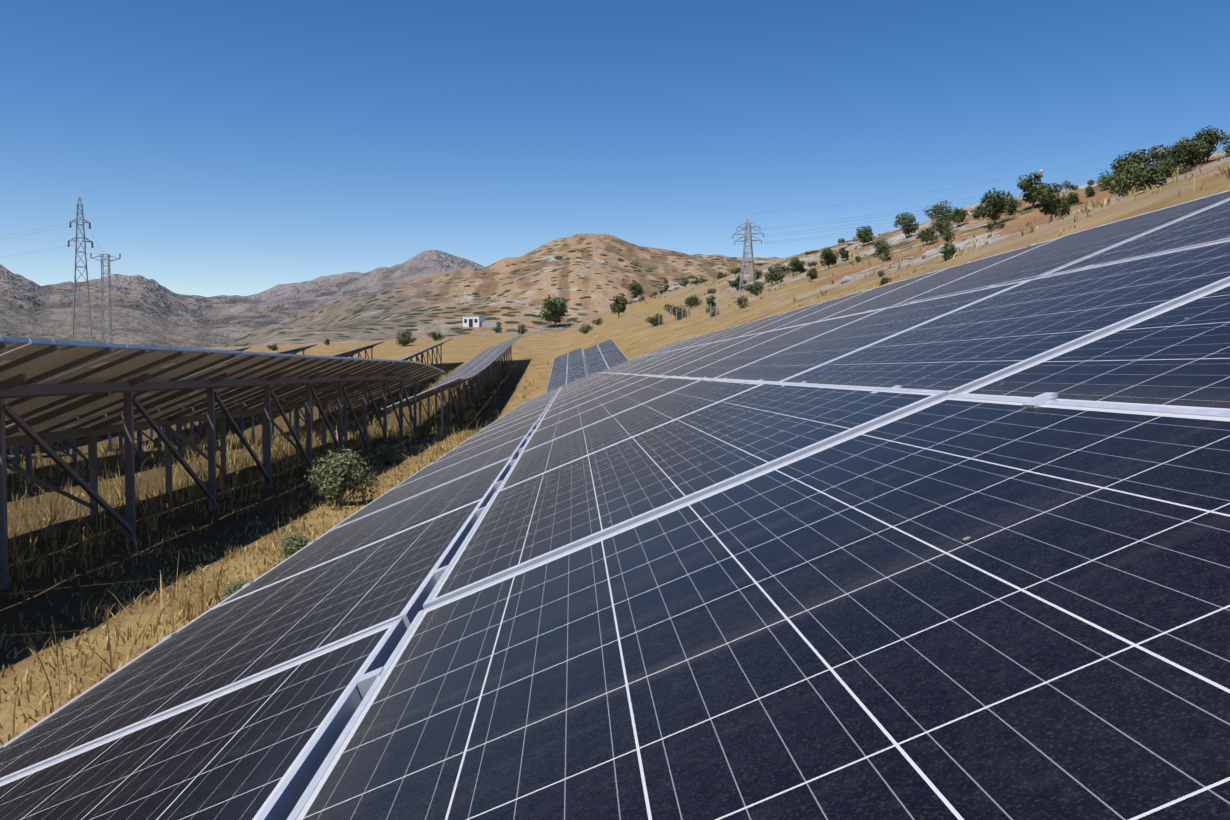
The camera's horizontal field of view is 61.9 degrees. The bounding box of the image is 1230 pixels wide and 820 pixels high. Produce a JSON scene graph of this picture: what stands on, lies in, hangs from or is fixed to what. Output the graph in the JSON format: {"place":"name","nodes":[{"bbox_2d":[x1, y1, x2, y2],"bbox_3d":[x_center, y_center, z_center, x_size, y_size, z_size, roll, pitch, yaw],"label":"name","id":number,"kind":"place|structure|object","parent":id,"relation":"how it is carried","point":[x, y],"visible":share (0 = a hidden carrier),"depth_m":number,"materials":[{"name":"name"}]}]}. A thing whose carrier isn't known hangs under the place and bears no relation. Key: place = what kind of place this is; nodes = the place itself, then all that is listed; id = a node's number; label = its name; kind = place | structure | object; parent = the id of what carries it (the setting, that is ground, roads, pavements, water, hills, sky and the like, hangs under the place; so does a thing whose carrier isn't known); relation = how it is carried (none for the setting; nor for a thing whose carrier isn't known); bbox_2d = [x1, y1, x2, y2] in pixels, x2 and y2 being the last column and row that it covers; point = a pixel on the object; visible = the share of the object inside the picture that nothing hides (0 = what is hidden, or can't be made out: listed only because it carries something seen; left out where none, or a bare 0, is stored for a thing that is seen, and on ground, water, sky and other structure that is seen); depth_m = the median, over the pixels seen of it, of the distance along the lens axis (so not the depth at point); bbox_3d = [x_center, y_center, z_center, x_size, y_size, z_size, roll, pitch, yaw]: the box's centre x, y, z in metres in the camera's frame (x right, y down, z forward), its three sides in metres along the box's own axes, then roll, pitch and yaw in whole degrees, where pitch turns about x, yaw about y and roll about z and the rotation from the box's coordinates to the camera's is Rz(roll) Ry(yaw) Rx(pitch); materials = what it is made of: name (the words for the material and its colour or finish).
{"place":"outdoors","nodes":[
{"label":"outdoors","id":0,"kind":"place"},
{"bbox_2d":[0,416,501,738],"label":"dry grass","id":1,"kind":"structure","parent":0,"point":[72,691],"depth_m":7.77,"materials":[{"name":"beige plant"}]},
{"bbox_2d":[0,152,1229,746],"bbox_3d":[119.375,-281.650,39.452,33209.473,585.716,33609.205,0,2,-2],"label":"terrain","id":2,"kind":"structure","parent":0,"point":[582,276],"depth_m":62.57,"materials":[{"name":"brown soil"}]},
{"bbox_2d":[20,440,68,456],"bbox_3d":[-17.166,0.967,17.175,2.814,2.640,31.714,0,2,-2],"label":"solar table","id":3,"kind":"object","parent":2,"relation":"on","point":[66,447],"visible":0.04,"depth_m":31.51,"materials":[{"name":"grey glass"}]},
{"bbox_2d":[67,196,93,341],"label":"transmission tower","id":4,"kind":"structure","parent":2,"relation":"on","point":[85,266],"depth_m":97.18,"materials":[{"name":"metal"}]},
{"bbox_2d":[90,253,120,343],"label":"utility pylon","id":5,"kind":"object","parent":2,"relation":"on","point":[103,290],"visible":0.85,"depth_m":109.22,"materials":[{"name":"metal"}]},
{"bbox_2d":[6,415,243,482],"bbox_3d":[-11.655,0.687,16.995,2.814,2.616,31.714,0,2,-2],"label":"solar table","id":6,"kind":"object","parent":2,"relation":"on","point":[72,444],"visible":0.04,"depth_m":24.23,"materials":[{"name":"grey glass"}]},
{"bbox_2d":[7,344,316,454],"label":"solar table","id":7,"kind":"object","parent":2,"relation":"on","point":[296,350],"visible":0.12,"depth_m":77.69,"materials":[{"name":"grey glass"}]},
{"bbox_2d":[0,336,444,588],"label":"solar table","id":8,"kind":"object","parent":2,"relation":"on","point":[53,390],"visible":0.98,"depth_m":12.96,"materials":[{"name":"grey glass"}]},
{"bbox_2d":[218,578,251,600],"bbox_3d":[-2.630,1.315,7.168,0.315,0.270,0.284,0,2,-1],"label":"bush","id":9,"kind":"object","parent":2,"relation":"on","point":[231,589],"visible":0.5,"depth_m":7.13,"materials":[{"name":"green plant"}]},
{"bbox_2d":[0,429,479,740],"bbox_3d":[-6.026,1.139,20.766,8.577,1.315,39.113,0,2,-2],"label":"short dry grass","id":10,"kind":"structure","parent":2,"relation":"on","point":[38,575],"depth_m":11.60,"materials":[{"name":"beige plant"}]},
{"bbox_2d":[235,347,250,350],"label":"solar table","id":11,"kind":"object","parent":2,"relation":"on","point":[242,349],"visible":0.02,"depth_m":81.87,"materials":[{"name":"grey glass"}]},
{"bbox_2d":[108,341,383,450],"bbox_3d":[-18.966,-1.889,60.141,2.813,5.658,45.078,0,2,-2],"label":"solar table","id":12,"kind":"object","parent":2,"relation":"on","point":[351,353],"visible":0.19,"depth_m":50.84,"materials":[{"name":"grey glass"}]},
{"bbox_2d":[258,559,284,576],"bbox_3d":[-2.518,1.279,7.828,0.346,0.297,0.312,2,3,44],"label":"bush","id":13,"kind":"object","parent":2,"relation":"on","point":[271,567],"visible":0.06,"depth_m":7.81,"materials":[{"name":"green plant"}]},
{"bbox_2d":[267,343,278,350],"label":"bush","id":14,"kind":"object","parent":2,"relation":"on","point":[273,347],"visible":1,"depth_m":122.99,"materials":[{"name":"green plant"}]},
{"bbox_2d":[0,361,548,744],"bbox_3d":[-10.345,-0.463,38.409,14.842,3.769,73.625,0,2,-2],"label":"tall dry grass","id":15,"kind":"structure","parent":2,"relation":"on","point":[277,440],"depth_m":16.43,"materials":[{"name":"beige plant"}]},
{"bbox_2d":[276,531,314,558],"bbox_3d":[-2.733,1.228,8.776,0.441,0.378,0.397,1,3,32],"label":"bush","id":16,"kind":"object","parent":2,"relation":"on","point":[291,545],"visible":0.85,"depth_m":8.71,"materials":[{"name":"green plant"}]},
{"bbox_2d":[304,448,379,506],"bbox_3d":[-3.424,0.979,12.868,0.908,1.013,0.818,-2,3,-38],"label":"bush","id":17,"kind":"object","parent":2,"relation":"on","point":[340,469],"visible":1,"depth_m":12.79,"materials":[{"name":"green plant"}]},
{"bbox_2d":[235,338,451,440],"bbox_3d":[-13.442,-2.134,59.662,2.813,5.562,45.078,0,2,-2],"label":"solar table","id":18,"kind":"object","parent":2,"relation":"on","point":[416,354],"visible":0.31,"depth_m":47.87,"materials":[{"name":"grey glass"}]},
{"bbox_2d":[374,449,399,463],"bbox_3d":[-4.267,0.934,19.138,0.425,0.405,0.472,0,2,3],"label":"bush","id":19,"kind":"object","parent":2,"relation":"on","point":[387,456],"visible":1,"depth_m":19.08,"materials":[{"name":"green plant"}]},
{"bbox_2d":[395,328,416,345],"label":"bush","id":20,"kind":"object","parent":2,"relation":"on","point":[404,338],"visible":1,"depth_m":119.08,"materials":[{"name":"green plant"}]},
{"bbox_2d":[413,424,432,435],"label":"bush","id":21,"kind":"object","parent":2,"relation":"on","point":[423,429],"visible":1,"depth_m":27.84,"materials":[{"name":"green plant"}]},
{"bbox_2d":[427,331,444,340],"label":"bush","id":22,"kind":"object","parent":2,"relation":"on","point":[435,335],"visible":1,"depth_m":135.37,"materials":[{"name":"green plant"}]},
{"bbox_2d":[381,335,520,433],"bbox_3d":[-7.919,-2.360,59.183,2.816,5.518,45.077,0,2,-2],"label":"solar table","id":23,"kind":"object","parent":2,"relation":"on","point":[478,364],"visible":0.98,"depth_m":49.46,"materials":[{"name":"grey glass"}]},
{"bbox_2d":[463,316,499,326],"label":"white hut","id":24,"kind":"object","parent":2,"relation":"on","point":[473,321],"visible":0.88,"depth_m":511.55,"materials":[{"name":"paint"}]},
{"bbox_2d":[493,326,501,331],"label":"bush","id":25,"kind":"object","parent":2,"relation":"on","point":[497,330],"visible":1,"depth_m":489.29,"materials":[{"name":"green plant"}]},
{"bbox_2d":[517,324,528,334],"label":"bush","id":26,"kind":"object","parent":2,"relation":"on","point":[522,326],"visible":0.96,"depth_m":152.19,"materials":[{"name":"green plant"}]},
{"bbox_2d":[539,295,567,326],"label":"tree","id":27,"kind":"object","parent":2,"relation":"on","point":[556,310],"visible":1,"depth_m":512.40,"materials":[{"name":"green plant"}]},
{"bbox_2d":[578,324,592,333],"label":"bush","id":28,"kind":"object","parent":2,"relation":"on","point":[584,329],"visible":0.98,"depth_m":101.22,"materials":[{"name":"green plant"}]},
{"bbox_2d":[592,317,603,324],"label":"bush","id":29,"kind":"object","parent":2,"relation":"on","point":[596,322],"visible":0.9,"depth_m":110.09,"materials":[{"name":"green plant"}]},
{"bbox_2d":[0,347,1229,819],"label":"solar table","id":30,"kind":"object","parent":2,"relation":"on","point":[574,593],"visible":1,"depth_m":1.06,"materials":[{"name":"blue glass"}]},
{"bbox_2d":[509,299,722,336],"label":"field fence","id":31,"kind":"object","parent":2,"relation":"on","point":[653,315],"visible":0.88,"depth_m":67.85,"materials":[{"name":"galvanised steel"}]},
{"bbox_2d":[610,295,627,316],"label":"tree","id":32,"kind":"object","parent":2,"relation":"on","point":[619,308],"visible":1,"depth_m":110.25,"materials":[{"name":"green plant"}]},
{"bbox_2d":[628,281,643,297],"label":"tree","id":33,"kind":"object","parent":2,"relation":"on","point":[637,289],"visible":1,"depth_m":607.62,"materials":[{"name":"green plant"}]},
{"bbox_2d":[644,313,662,325],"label":"bush","id":34,"kind":"object","parent":2,"relation":"on","point":[653,320],"visible":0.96,"depth_m":72.22,"materials":[{"name":"green plant"}]},
{"bbox_2d":[663,279,668,290],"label":"scrub","id":35,"kind":"object","parent":2,"relation":"on","point":[666,286],"visible":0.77,"depth_m":167.08,"materials":[{"name":"green plant"}]},
{"bbox_2d":[664,304,674,309],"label":"shrub","id":36,"kind":"object","parent":2,"relation":"on","point":[667,305],"visible":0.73,"depth_m":84.92,"materials":[{"name":"green plant"}]},
{"bbox_2d":[667,304,690,319],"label":"bush","id":37,"kind":"object","parent":2,"relation":"on","point":[680,313],"visible":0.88,"depth_m":69.57,"materials":[{"name":"green plant"}]},
{"bbox_2d":[678,279,694,285],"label":"scrub","id":38,"kind":"object","parent":2,"relation":"on","point":[685,282],"visible":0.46,"depth_m":204.80,"materials":[{"name":"green plant"}]},
{"bbox_2d":[684,294,702,307],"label":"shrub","id":39,"kind":"object","parent":2,"relation":"on","point":[694,300],"visible":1,"depth_m":76.05,"materials":[{"name":"green plant"}]},
{"bbox_2d":[695,276,704,283],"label":"shrub","id":40,"kind":"object","parent":2,"relation":"on","point":[701,281],"visible":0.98,"depth_m":126.88,"materials":[{"name":"green plant"}]},
{"bbox_2d":[706,288,716,305],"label":"tree","id":41,"kind":"object","parent":2,"relation":"on","point":[709,299],"visible":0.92,"depth_m":69.00,"materials":[{"name":"green plant"}]},
{"bbox_2d":[705,304,718,316],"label":"shrub","id":42,"kind":"object","parent":2,"relation":"on","point":[714,312],"visible":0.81,"depth_m":61.08,"materials":[{"name":"green plant"}]},
{"bbox_2d":[716,272,727,278],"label":"scrub","id":43,"kind":"object","parent":2,"relation":"on","point":[720,275],"visible":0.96,"depth_m":118.86,"materials":[{"name":"green plant"}]},
{"bbox_2d":[729,267,746,289],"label":"tree","id":44,"kind":"object","parent":2,"relation":"on","point":[736,283],"visible":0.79,"depth_m":76.22,"materials":[{"name":"green plant"}]},
{"bbox_2d":[735,295,749,307],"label":"shrub","id":45,"kind":"object","parent":2,"relation":"on","point":[741,303],"visible":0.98,"depth_m":59.07,"materials":[{"name":"green plant"}]},
{"bbox_2d":[732,218,763,293],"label":"transmission tower","id":46,"kind":"structure","parent":2,"relation":"on","point":[746,227],"depth_m":72.84,"materials":[{"name":"metal"}]},
{"bbox_2d":[1,127,1227,257],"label":"power lines","id":47,"kind":"object","parent":46,"relation":"hanging from","point":[1041,171],"visible":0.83,"depth_m":69.40,"materials":[{"name":"grey metal"}]},
{"bbox_2d":[744,281,764,292],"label":"tree","id":48,"kind":"object","parent":2,"relation":"on","point":[747,287],"visible":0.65,"depth_m":66.76,"materials":[{"name":"green plant"}]},
{"bbox_2d":[750,283,763,295],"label":"shrub","id":49,"kind":"object","parent":2,"relation":"on","point":[755,288],"visible":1,"depth_m":63.39,"materials":[{"name":"green plant"}]},
{"bbox_2d":[751,269,762,278],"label":"shrub","id":50,"kind":"object","parent":2,"relation":"on","point":[759,273],"visible":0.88,"depth_m":82.72,"materials":[{"name":"green plant"}]},
{"bbox_2d":[764,266,779,281],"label":"tree","id":51,"kind":"object","parent":2,"relation":"on","point":[771,271],"visible":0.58,"depth_m":69.17,"materials":[{"name":"green plant"}]},
{"bbox_2d":[766,270,785,283],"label":"shrub","id":52,"kind":"object","parent":2,"relation":"on","point":[778,278],"visible":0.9,"depth_m":68.82,"materials":[{"name":"green plant"}]},
{"bbox_2d":[776,264,789,273],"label":"shrub","id":53,"kind":"object","parent":2,"relation":"on","point":[783,268],"visible":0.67,"depth_m":76.41,"materials":[{"name":"green plant"}]},
{"bbox_2d":[788,257,804,273],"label":"tree","id":54,"kind":"object","parent":2,"relation":"on","point":[797,263],"visible":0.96,"depth_m":70.58,"materials":[{"name":"green plant"}]},
{"bbox_2d":[806,261,817,278],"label":"tree","id":55,"kind":"object","parent":2,"relation":"on","point":[811,274],"visible":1,"depth_m":60.72,"materials":[{"name":"green plant"}]},
{"bbox_2d":[819,246,838,268],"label":"tree","id":56,"kind":"object","parent":2,"relation":"on","point":[828,256],"visible":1,"depth_m":65.19,"materials":[{"name":"green plant"}]},
{"bbox_2d":[838,247,848,260],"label":"tree","id":57,"kind":"object","parent":2,"relation":"on","point":[844,254],"visible":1,"depth_m":70.67,"materials":[{"name":"green plant"}]},
{"bbox_2d":[837,238,851,244],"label":"scrub","id":58,"kind":"object","parent":2,"relation":"on","point":[840,240],"visible":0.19,"depth_m":115.50,"materials":[{"name":"green plant"}]},
{"bbox_2d":[634,189,1092,301],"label":"hillside rocks","id":59,"kind":"structure","parent":2,"relation":"on","point":[928,253],"depth_m":93.48,"materials":[{"name":"stone"}]},
{"bbox_2d":[856,225,874,245],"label":"tree","id":60,"kind":"object","parent":2,"relation":"on","point":[866,236],"visible":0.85,"depth_m":81.92,"materials":[{"name":"green plant"}]},
{"bbox_2d":[871,237,893,253],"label":"tree","id":61,"kind":"object","parent":2,"relation":"on","point":[881,246],"visible":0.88,"depth_m":65.79,"materials":[{"name":"green plant"}]},
{"bbox_2d":[873,249,893,261],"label":"shrub","id":62,"kind":"object","parent":2,"relation":"on","point":[887,256],"visible":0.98,"depth_m":56.87,"materials":[{"name":"green plant"}]},
{"bbox_2d":[877,271,890,284],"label":"scrub","id":63,"kind":"object","parent":2,"relation":"on","point":[883,281],"visible":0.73,"depth_m":39.34,"materials":[{"name":"green plant"}]},
{"bbox_2d":[893,212,918,238],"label":"tree","id":64,"kind":"object","parent":2,"relation":"on","point":[909,229],"visible":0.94,"depth_m":70.37,"materials":[{"name":"green plant"}]},
{"bbox_2d":[583,190,1229,411],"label":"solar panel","id":65,"kind":"object","parent":2,"relation":"on","point":[1134,311],"visible":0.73,"depth_m":2.83,"materials":[{"name":"blue glass"}]},
{"bbox_2d":[918,227,937,244],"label":"tree","id":66,"kind":"object","parent":2,"relation":"on","point":[928,233],"visible":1,"depth_m":61.70,"materials":[{"name":"green plant"}]},
{"bbox_2d":[637,150,1229,311],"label":"grass tufts","id":67,"kind":"object","parent":2,"relation":"on","point":[1096,203],"visible":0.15,"depth_m":46.06,"materials":[{"name":"plant"}]},
{"bbox_2d":[923,200,954,222],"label":"tree","id":68,"kind":"object","parent":2,"relation":"on","point":[938,212],"visible":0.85,"depth_m":71.53,"materials":[{"name":"green plant"}]},
{"bbox_2d":[930,217,954,233],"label":"tree","id":69,"kind":"object","parent":2,"relation":"on","point":[944,227],"visible":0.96,"depth_m":64.82,"materials":[{"name":"green plant"}]},
{"bbox_2d":[940,230,957,260],"bbox_3d":[11.758,-5.684,36.082,0.610,1.350,0.837,1,2,22],"label":"scrub","id":70,"kind":"object","parent":2,"relation":"on","point":[948,251],"visible":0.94,"depth_m":36.00,"materials":[{"name":"green plant"}]},
{"bbox_2d":[952,207,967,226],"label":"tree","id":71,"kind":"object","parent":2,"relation":"on","point":[959,216],"visible":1,"depth_m":65.00,"materials":[{"name":"green plant"}]},
{"bbox_2d":[972,205,980,219],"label":"tree","id":72,"kind":"object","parent":2,"relation":"on","point":[974,214],"visible":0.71,"depth_m":65.97,"materials":[{"name":"green plant"}]},
{"bbox_2d":[985,221,997,231],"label":"shrub","id":73,"kind":"object","parent":2,"relation":"on","point":[989,226],"visible":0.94,"depth_m":56.80,"materials":[{"name":"green plant"}]},
{"bbox_2d":[976,188,1015,224],"bbox_3d":[22.144,-11.733,59.703,2.344,2.273,2.112,2,3,36],"label":"tree","id":74,"kind":"object","parent":2,"relation":"on","point":[995,206],"visible":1,"depth_m":59.41,"materials":[{"name":"green plant"}]},
{"bbox_2d":[996,222,1004,228],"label":"shrub","id":75,"kind":"object","parent":2,"relation":"on","point":[1001,225],"visible":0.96,"depth_m":56.17,"materials":[{"name":"green plant"}]},
{"bbox_2d":[1003,197,1022,214],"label":"tree","id":76,"kind":"object","parent":2,"relation":"on","point":[1011,209],"visible":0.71,"depth_m":62.75,"materials":[{"name":"green plant"}]},
{"bbox_2d":[1017,171,1049,209],"bbox_3d":[25.380,-13.107,61.888,1.922,2.504,2.572,-1,2,-16],"label":"tree","id":77,"kind":"object","parent":2,"relation":"on","point":[1026,185],"visible":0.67,"depth_m":61.79,"materials":[{"name":"green plant"}]},
{"bbox_2d":[1032,183,1071,221],"bbox_3d":[10.954,-5.138,25.645,0.727,1.111,0.970,-2,3,-42],"label":"tree","id":78,"kind":"object","parent":2,"relation":"on","point":[1053,203],"visible":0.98,"depth_m":25.54,"materials":[{"name":"green plant"}]},
{"bbox_2d":[1061,180,1070,189],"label":"shrub","id":79,"kind":"object","parent":2,"relation":"on","point":[1065,186],"visible":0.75,"depth_m":87.35,"materials":[{"name":"green plant"}]},
{"bbox_2d":[1067,184,1078,203],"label":"tree","id":80,"kind":"object","parent":2,"relation":"on","point":[1074,198],"visible":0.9,"depth_m":58.93,"materials":[{"name":"green plant"}]},
{"bbox_2d":[1084,180,1095,196],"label":"tree","id":81,"kind":"object","parent":2,"relation":"on","point":[1090,190],"visible":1,"depth_m":59.23,"materials":[{"name":"green plant"}]},
{"bbox_2d":[1095,170,1117,188],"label":"tree","id":82,"kind":"object","parent":2,"relation":"on","point":[1103,177],"visible":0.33,"depth_m":59.79,"materials":[{"name":"green plant"}]},
{"bbox_2d":[1105,167,1137,196],"bbox_3d":[15.824,-6.899,31.475,1.719,1.046,1.025,0,2,6],"label":"scrub","id":83,"kind":"object","parent":2,"relation":"on","point":[1120,192],"visible":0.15,"depth_m":31.49,"materials":[{"name":"green plant"}]},
{"bbox_2d":[1110,149,1153,173],"bbox_3d":[29.691,-13.760,58.733,2.498,2.407,2.881,0,2,4],"label":"tree","id":84,"kind":"object","parent":2,"relation":"on","point":[1121,163],"visible":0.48,"depth_m":58.48,"materials":[{"name":"green plant"}]},
{"bbox_2d":[1105,159,1162,194],"bbox_3d":[14.362,-6.316,28.358,1.413,1.098,1.097,1,2,20],"label":"scrub","id":85,"kind":"object","parent":2,"relation":"on","point":[1127,183],"visible":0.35,"depth_m":28.32,"materials":[{"name":"green plant"}]},
{"bbox_2d":[1127,145,1170,190],"bbox_3d":[11.014,-4.931,21.133,0.784,1.061,0.505,0,2,9],"label":"tree","id":86,"kind":"object","parent":2,"relation":"on","point":[1147,175],"visible":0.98,"depth_m":21.06,"materials":[{"name":"green plant"}]},
{"bbox_2d":[1152,156,1178,176],"bbox_3d":[31.053,-13.694,57.902,2.003,1.554,1.482,0,2,-10],"label":"tree","id":87,"kind":"object","parent":2,"relation":"on","point":[1164,166],"visible":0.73,"depth_m":57.70,"materials":[{"name":"green plant"}]},
{"bbox_2d":[1164,141,1196,170],"bbox_3d":[32.254,-14.408,58.881,2.108,1.907,2.143,0,2,-5],"label":"tree","id":88,"kind":"object","parent":2,"relation":"on","point":[1175,154],"visible":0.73,"depth_m":58.44,"materials":[{"name":"green plant"}]},
{"bbox_2d":[1178,162,1195,174],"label":"shrub","id":89,"kind":"object","parent":2,"relation":"on","point":[1183,170],"visible":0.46,"depth_m":45.58,"materials":[{"name":"green plant"}]},
{"bbox_2d":[1176,136,1210,166],"bbox_3d":[33.411,-14.880,59.261,2.101,2.085,3.329,1,2,23],"label":"tree","id":90,"kind":"object","parent":2,"relation":"on","point":[1199,150],"visible":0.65,"depth_m":58.74,"materials":[{"name":"green plant"}]},
{"bbox_2d":[1192,125,1229,161],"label":"tree","id":91,"kind":"object","parent":2,"relation":"on","point":[1208,136],"visible":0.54,"depth_m":59.20,"materials":[{"name":"green plant"}]},
{"bbox_2d":[1223,134,1229,156],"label":"tree","id":92,"kind":"object","parent":2,"relation":"on","point":[1227,147],"visible":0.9,"depth_m":58.15,"materials":[{"name":"green plant"}]},
{"bbox_2d":[0,0,1229,296],"label":"sky","id":93,"kind":"structure","parent":0,"point":[215,147],"materials":[{"name":"blue"}]}
]}

